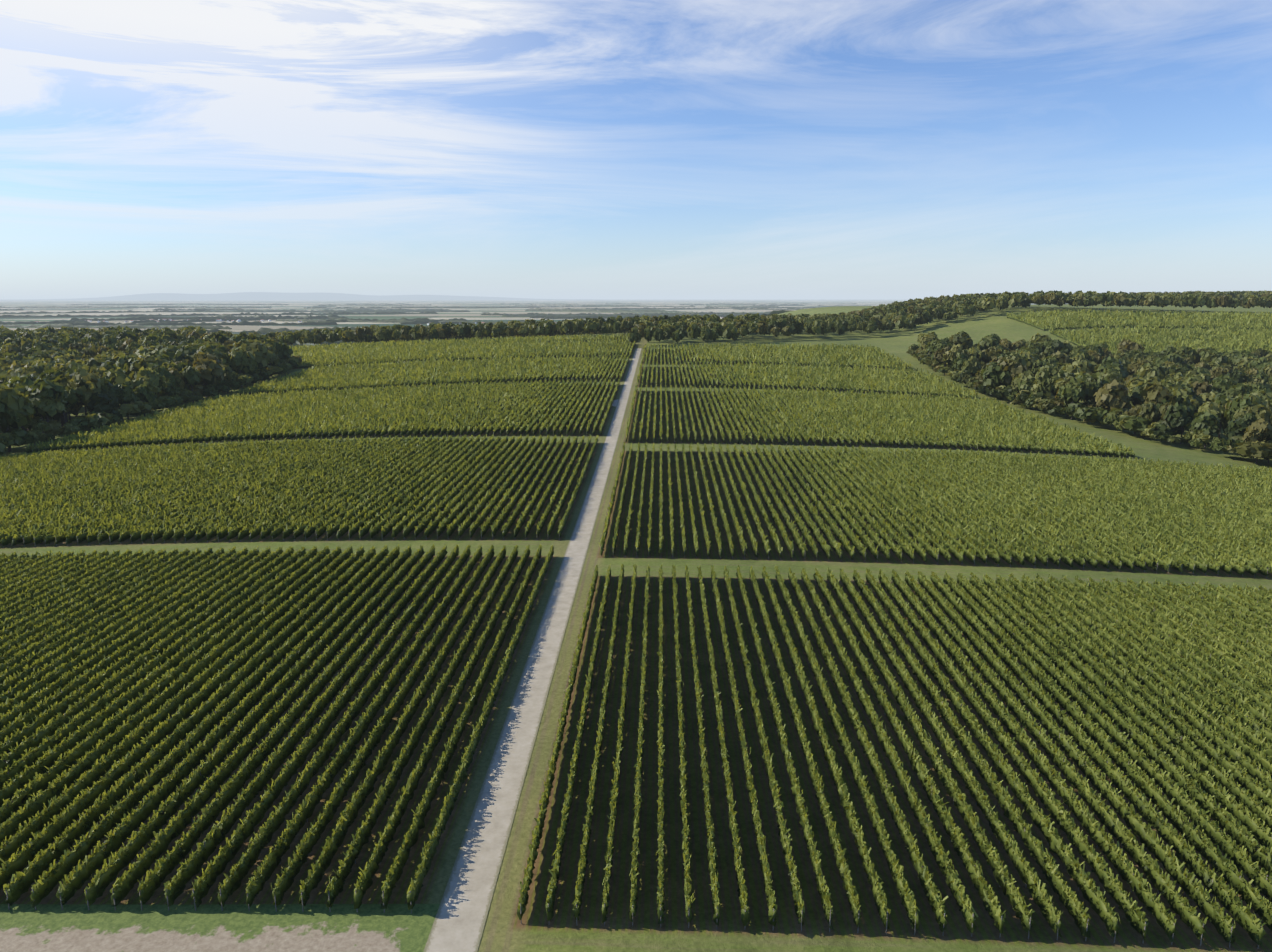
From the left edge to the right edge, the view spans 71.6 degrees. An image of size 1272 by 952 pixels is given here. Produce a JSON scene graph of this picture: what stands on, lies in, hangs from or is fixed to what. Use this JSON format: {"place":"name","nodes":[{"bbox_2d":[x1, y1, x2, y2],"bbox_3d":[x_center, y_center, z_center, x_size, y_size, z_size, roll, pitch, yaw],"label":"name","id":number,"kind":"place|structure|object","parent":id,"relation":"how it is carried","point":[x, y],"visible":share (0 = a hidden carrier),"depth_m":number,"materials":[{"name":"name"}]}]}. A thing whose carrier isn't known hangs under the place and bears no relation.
{"place":"outdoors","nodes":[
{"label":"outdoors","id":0,"kind":"place"},
{"bbox_2d":[0,544,553,906],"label":"vine leaves","id":1,"kind":"object","parent":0,"point":[125,819],"visible":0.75,"depth_m":107.66,"materials":[{"name":"green plant"}]},
{"bbox_2d":[0,434,597,544],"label":"vine leaves","id":2,"kind":"object","parent":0,"point":[124,456],"visible":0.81,"depth_m":219.14,"materials":[{"name":"green plant"}]},
{"bbox_2d":[32,292,601,299],"bbox_3d":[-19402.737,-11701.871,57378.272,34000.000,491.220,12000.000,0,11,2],"label":"hills","id":3,"kind":"structure","parent":0,"point":[259,296],"depth_m":54859.89,"materials":[{"name":"blue"}]},
{"bbox_2d":[35,317,722,324],"bbox_3d":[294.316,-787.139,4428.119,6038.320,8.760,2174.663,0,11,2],"label":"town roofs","id":4,"kind":"structure","parent":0,"point":[223,320],"depth_m":4287.70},
{"bbox_2d":[423,348,641,951],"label":"road","id":5,"kind":"structure","parent":0,"point":[460,918],"depth_m":93.83,"materials":[{"name":"beige gravel"}]},
{"bbox_2d":[612,399,618,406],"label":"road layby","id":6,"kind":"structure","parent":5,"relation":"on","point":[615,402],"depth_m":365.60,"materials":[{"name":"grey gravel"}]},
{"bbox_2d":[0,299,1271,951],"bbox_3d":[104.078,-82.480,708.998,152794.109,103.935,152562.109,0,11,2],"label":"terrain","id":7,"kind":"structure","parent":0,"point":[506,929],"depth_m":101.62,"materials":[{"name":"green plant"}]},
{"bbox_2d":[0,361,271,451],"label":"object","id":8,"kind":"object","parent":7,"relation":"on","point":[64,420],"depth_m":369.08,"materials":[{"name":"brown plant"}]},
{"bbox_2d":[0,324,292,433],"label":"trees","id":9,"kind":"object","parent":8,"relation":"on","point":[18,402],"visible":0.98,"depth_m":463.93,"materials":[{"name":"green plant"}]},
{"bbox_2d":[0,355,301,454],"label":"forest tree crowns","id":10,"kind":"object","parent":7,"relation":"on","point":[20,436],"visible":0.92,"depth_m":364.50,"materials":[{"name":"green plant"}]},
{"bbox_2d":[7,361,299,447],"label":"bushes","id":11,"kind":"object","parent":7,"relation":"on","point":[219,384],"visible":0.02,"depth_m":385.07,"materials":[{"name":"green plant"}]},
{"bbox_2d":[0,904,439,951],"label":"dirt track","id":12,"kind":"structure","parent":7,"relation":"on","point":[216,928],"depth_m":69.37,"materials":[{"name":"beige soil"}]},
{"bbox_2d":[5,547,525,912],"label":"vine posts","id":13,"kind":"object","parent":7,"relation":"on","point":[244,784],"visible":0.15,"depth_m":83.32,"materials":[{"name":"wood"}]},
{"bbox_2d":[0,547,553,909],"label":"vine rows","id":14,"kind":"object","parent":7,"relation":"on","point":[21,862],"visible":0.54,"depth_m":101.15,"materials":[{"name":"green plant"}]},
{"bbox_2d":[0,437,597,545],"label":"vine rows","id":15,"kind":"object","parent":7,"relation":"on","point":[84,536],"visible":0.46,"depth_m":206.21,"materials":[{"name":"green plant"}]},
{"bbox_2d":[3,437,597,547],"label":"vine posts","id":16,"kind":"object","parent":7,"relation":"on","point":[283,539],"visible":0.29,"depth_m":175.38,"materials":[{"name":"brown wood"}]},
{"bbox_2d":[26,384,605,453],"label":"vine posts","id":17,"kind":"object","parent":7,"relation":"on","point":[322,436],"visible":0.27,"depth_m":293.17,"materials":[{"name":"brown wood"}]},
{"bbox_2d":[24,382,618,452],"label":"vine rows","id":18,"kind":"object","parent":7,"relation":"on","point":[211,438],"visible":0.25,"depth_m":310.80,"materials":[{"name":"green plant"}]},
{"bbox_2d":[25,378,619,451],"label":"vine leaves","id":19,"kind":"object","parent":7,"relation":"on","point":[216,417],"visible":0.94,"depth_m":340.54,"materials":[{"name":"green plant"}]},
{"bbox_2d":[88,317,721,324],"bbox_3d":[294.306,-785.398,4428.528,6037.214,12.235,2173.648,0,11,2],"label":"trees","id":20,"kind":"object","parent":7,"relation":"on","point":[238,320],"depth_m":4245.22,"materials":[{"name":"green plant"}]},
{"bbox_2d":[234,354,628,394],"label":"vine leaves","id":21,"kind":"object","parent":7,"relation":"on","point":[366,373],"visible":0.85,"depth_m":481.78,"materials":[{"name":"green plant"}]},
{"bbox_2d":[237,358,628,394],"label":"vine rows","id":22,"kind":"object","parent":7,"relation":"on","point":[410,384],"visible":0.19,"depth_m":450.50,"materials":[{"name":"green plant"}]},
{"bbox_2d":[265,338,635,368],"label":"vine leaves","id":23,"kind":"object","parent":7,"relation":"on","point":[414,351],"visible":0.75,"depth_m":607.51,"materials":[{"name":"green plant"}]},
{"bbox_2d":[287,333,628,350],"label":"vine leaves","id":24,"kind":"object","parent":7,"relation":"on","point":[538,338],"visible":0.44,"depth_m":702.38,"materials":[{"name":"green plant"}]},
{"bbox_2d":[296,337,620,351],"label":"vine rows","id":25,"kind":"object","parent":7,"relation":"on","point":[484,343],"visible":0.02,"depth_m":694.80,"materials":[{"name":"green plant"}]},
{"bbox_2d":[293,343,632,368],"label":"vine rows","id":26,"kind":"object","parent":7,"relation":"on","point":[394,361],"depth_m":570.53,"materials":[{"name":"green plant"}]},
{"bbox_2d":[0,303,1035,346],"bbox_3d":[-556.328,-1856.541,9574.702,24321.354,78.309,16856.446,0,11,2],"label":"plain tree belts","id":27,"kind":"object","parent":7,"relation":"on","point":[333,318],"visible":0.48,"depth_m":5401.42,"materials":[{"name":"green plant"}]},
{"bbox_2d":[234,291,1030,344],"bbox_3d":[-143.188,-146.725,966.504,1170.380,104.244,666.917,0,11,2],"label":"trees","id":28,"kind":"object","parent":7,"relation":"on","point":[908,313],"visible":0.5,"depth_m":749.04,"materials":[{"name":"green plant"}]},
{"bbox_2d":[641,342,912,368],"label":"vine leaves","id":29,"kind":"object","parent":7,"relation":"on","point":[739,351],"visible":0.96,"depth_m":559.03,"materials":[{"name":"green plant"}]},
{"bbox_2d":[642,346,912,369],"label":"vine rows","id":30,"kind":"object","parent":7,"relation":"on","point":[802,356],"visible":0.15,"depth_m":532.94,"materials":[{"name":"green plant"}]},
{"bbox_2d":[637,360,977,397],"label":"vine leaves","id":31,"kind":"object","parent":7,"relation":"on","point":[878,384],"visible":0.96,"depth_m":448.64,"materials":[{"name":"green plant"}]},
{"bbox_2d":[637,365,977,398],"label":"vine rows","id":32,"kind":"object","parent":7,"relation":"on","point":[895,391],"visible":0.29,"depth_m":427.04,"materials":[{"name":"green plant"}]},
{"bbox_2d":[625,383,1134,457],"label":"vine leaves","id":33,"kind":"object","parent":7,"relation":"on","point":[1036,421],"visible":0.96,"depth_m":320.36,"materials":[{"name":"green plant"}]},
{"bbox_2d":[625,388,1134,456],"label":"vine rows","id":34,"kind":"object","parent":7,"relation":"on","point":[1060,449],"visible":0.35,"depth_m":299.15,"materials":[{"name":"green plant"}]},
{"bbox_2d":[517,568,1271,945],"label":"vine rows","id":35,"kind":"object","parent":7,"relation":"on","point":[1191,836],"visible":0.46,"depth_m":96.01,"materials":[{"name":"green plant"}]},
{"bbox_2d":[520,567,1271,948],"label":"vine posts","id":36,"kind":"object","parent":7,"relation":"on","point":[976,805],"visible":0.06,"depth_m":74.17,"materials":[{"name":"brown wood"}]},
{"bbox_2d":[704,391,1133,458],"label":"vine posts","id":37,"kind":"object","parent":7,"relation":"on","point":[977,447],"visible":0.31,"depth_m":275.80,"materials":[{"name":"wood"}]},
{"bbox_2d":[600,447,1271,575],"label":"vine rows","id":38,"kind":"object","parent":7,"relation":"on","point":[1149,563],"visible":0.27,"depth_m":191.89,"materials":[{"name":"green plant"}]},
{"bbox_2d":[720,448,1267,577],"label":"vine posts","id":39,"kind":"object","parent":7,"relation":"on","point":[1035,557],"visible":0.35,"depth_m":160.86,"materials":[{"name":"brown wood"}]},
{"bbox_2d":[906,344,1271,459],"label":"bushes","id":40,"kind":"object","parent":7,"relation":"on","point":[1168,431],"visible":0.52,"depth_m":338.35,"materials":[{"name":"green plant"}]},
{"bbox_2d":[921,335,1271,440],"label":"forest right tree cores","id":41,"kind":"object","parent":7,"relation":"on","point":[1087,398],"visible":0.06,"depth_m":383.59,"materials":[{"name":"green plant"}]},
{"bbox_2d":[916,331,1271,441],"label":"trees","id":42,"kind":"object","parent":41,"relation":"attached to","point":[1218,387],"visible":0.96,"depth_m":417.40,"materials":[{"name":"green plant"}]},
{"bbox_2d":[928,348,1268,462],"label":"forest tree trunks","id":43,"kind":"object","parent":7,"relation":"on","point":[1182,428],"depth_m":333.89,"materials":[{"name":"brown wood"}]},
{"bbox_2d":[967,290,1271,314],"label":"trees","id":44,"kind":"object","parent":7,"relation":"on","point":[1095,297],"visible":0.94,"depth_m":815.75,"materials":[{"name":"green plant"}]},
{"bbox_2d":[970,292,1271,313],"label":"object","id":45,"kind":"object","parent":7,"relation":"on","point":[1118,304],"visible":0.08,"depth_m":816.58,"materials":[{"name":"green plant"}]},
{"bbox_2d":[1007,309,1271,329],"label":"vine leaves","id":46,"kind":"object","parent":7,"relation":"on","point":[1095,316],"visible":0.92,"depth_m":728.33,"materials":[{"name":"green plant"}]},
{"bbox_2d":[1007,312,1271,329],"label":"vine rows","id":47,"kind":"object","parent":7,"relation":"on","point":[1093,326],"visible":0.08,"depth_m":703.68,"materials":[{"name":"green plant"}]},
{"bbox_2d":[1049,325,1271,354],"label":"vine leaves","id":48,"kind":"object","parent":7,"relation":"on","point":[1259,332],"visible":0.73,"depth_m":652.33,"materials":[{"name":"green plant"}]},
{"bbox_2d":[1050,328,1271,354],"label":"vine rows","id":49,"kind":"object","parent":7,"relation":"on","point":[1149,352],"visible":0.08,"depth_m":650.11,"materials":[{"name":"green plant"}]},
{"bbox_2d":[0,0,1271,299],"label":"sky","id":50,"kind":"structure","parent":0,"point":[532,149],"materials":[{"name":"blue"}]},
{"bbox_2d":[517,563,1271,938],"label":"vine leaves","id":51,"kind":"object","parent":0,"point":[963,843],"visible":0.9,"depth_m":96.85,"materials":[{"name":"green plant"}]},
{"bbox_2d":[598,442,1271,574],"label":"vine leaves","id":52,"kind":"object","parent":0,"point":[1046,470],"visible":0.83,"depth_m":202.46,"materials":[{"name":"green plant"}]},
{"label":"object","id":53,"kind":"object","parent":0,"visible":0},
{"bbox_2d":[1098,290,1271,300],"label":"distant trees","id":54,"kind":"object","parent":53,"relation":"on","point":[1243,294],"visible":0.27,"depth_m":1303.89,"materials":[{"name":"green plant"}]}
]}

